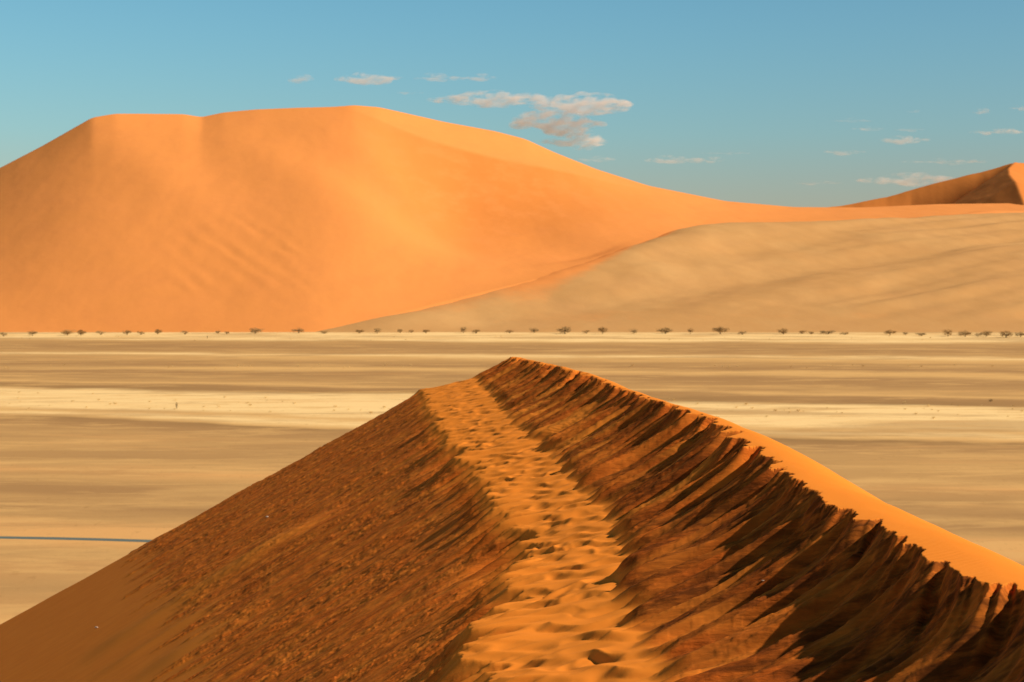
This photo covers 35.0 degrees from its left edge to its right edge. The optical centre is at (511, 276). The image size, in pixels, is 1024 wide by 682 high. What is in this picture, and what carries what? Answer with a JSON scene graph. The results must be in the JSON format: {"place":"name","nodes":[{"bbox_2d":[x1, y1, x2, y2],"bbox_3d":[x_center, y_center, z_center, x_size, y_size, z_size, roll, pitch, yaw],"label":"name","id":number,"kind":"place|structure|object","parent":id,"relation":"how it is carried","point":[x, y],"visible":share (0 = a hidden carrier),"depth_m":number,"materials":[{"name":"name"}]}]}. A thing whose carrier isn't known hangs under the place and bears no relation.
{"place":"outdoors","nodes":[
{"label":"outdoors","id":0,"kind":"place"},
{"bbox_2d":[0,536,150,541],"bbox_3d":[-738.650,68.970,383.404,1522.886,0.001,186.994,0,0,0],"label":"road","id":1,"kind":"structure","parent":0,"point":[71,538],"depth_m":428.30,"materials":[{"name":"beige sand"}]},
{"bbox_2d":[0,357,1023,681],"bbox_3d":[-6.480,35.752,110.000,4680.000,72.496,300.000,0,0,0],"label":"sand dune","id":2,"kind":"structure","parent":0,"point":[514,519],"depth_m":42.43,"materials":[{"name":"orange sand"}]},
{"bbox_2d":[0,332,1023,623],"bbox_3d":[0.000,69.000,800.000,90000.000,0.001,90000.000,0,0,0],"label":"ground","id":3,"kind":"structure","parent":0,"point":[136,460],"depth_m":858.61,"materials":[{"name":"beige sand"}]},
{"bbox_2d":[61,329,75,334],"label":"thorn tree","id":4,"kind":"object","parent":3,"relation":"on","point":[65,332],"visible":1,"depth_m":1924.47,"materials":[{"name":"brown plant"}]},
{"bbox_2d":[249,327,264,333],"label":"thorn tree","id":5,"kind":"object","parent":3,"relation":"on","point":[255,331],"visible":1,"depth_m":1976.46,"materials":[{"name":"brown plant"}]},
{"bbox_2d":[557,326,570,333],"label":"thorn tree","id":6,"kind":"object","parent":3,"relation":"on","point":[565,329],"visible":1,"depth_m":1971.13,"materials":[{"name":"brown plant"}]},
{"bbox_2d":[598,326,607,333],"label":"thorn tree","id":7,"kind":"object","parent":3,"relation":"on","point":[602,330],"visible":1,"depth_m":1957.46,"materials":[{"name":"brown plant"}]},
{"bbox_2d":[657,328,671,333],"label":"thorn tree","id":8,"kind":"object","parent":3,"relation":"on","point":[666,331],"visible":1,"depth_m":1982.00,"materials":[{"name":"brown plant"}]},
{"bbox_2d":[712,326,728,333],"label":"thorn tree","id":9,"kind":"object","parent":3,"relation":"on","point":[719,329],"visible":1,"depth_m":1958.65,"materials":[{"name":"brown plant"}]},
{"bbox_2d":[819,330,834,333],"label":"desert shrub","id":10,"kind":"object","parent":3,"relation":"on","point":[823,332],"visible":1,"depth_m":1960.73,"materials":[{"name":"brown plant"}]},
{"bbox_2d":[942,329,952,335],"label":"thorn tree","id":11,"kind":"object","parent":3,"relation":"on","point":[947,332],"visible":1,"depth_m":1885.26,"materials":[{"name":"brown plant"}]},
{"bbox_2d":[957,330,970,336],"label":"thorn tree","id":12,"kind":"object","parent":3,"relation":"on","point":[963,333],"visible":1,"depth_m":1873.70,"materials":[{"name":"brown plant"}]},
{"bbox_2d":[980,330,992,335],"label":"thorn tree","id":13,"kind":"object","parent":3,"relation":"on","point":[988,333],"visible":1,"depth_m":1886.10,"materials":[{"name":"brown plant"}]},
{"bbox_2d":[1000,330,1013,336],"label":"thorn tree","id":14,"kind":"object","parent":3,"relation":"on","point":[1003,332],"visible":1,"depth_m":1851.65,"materials":[{"name":"brown plant"}]},
{"bbox_2d":[0,105,1023,331],"bbox_3d":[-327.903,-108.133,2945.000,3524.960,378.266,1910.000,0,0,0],"label":"sand dune","id":15,"kind":"structure","parent":0,"point":[311,219],"depth_m":2452.81,"materials":[{"name":"orange sand"}]},
{"bbox_2d":[0,0,1023,206],"label":"sky","id":16,"kind":"structure","parent":0,"point":[789,103],"materials":[{"name":"blue"}]},
{"bbox_2d":[317,210,1023,331],"bbox_3d":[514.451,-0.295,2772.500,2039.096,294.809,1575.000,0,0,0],"label":"sand dune","id":17,"kind":"structure","parent":0,"point":[962,272],"depth_m":2288.31,"materials":[{"name":"beige sand"}]},
{"bbox_2d":[835,162,1023,206],"bbox_3d":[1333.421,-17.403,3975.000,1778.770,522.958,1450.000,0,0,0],"label":"sand dune","id":18,"kind":"structure","parent":0,"point":[1003,184],"depth_m":3949.24,"materials":[{"name":"orange sand"}]}
]}

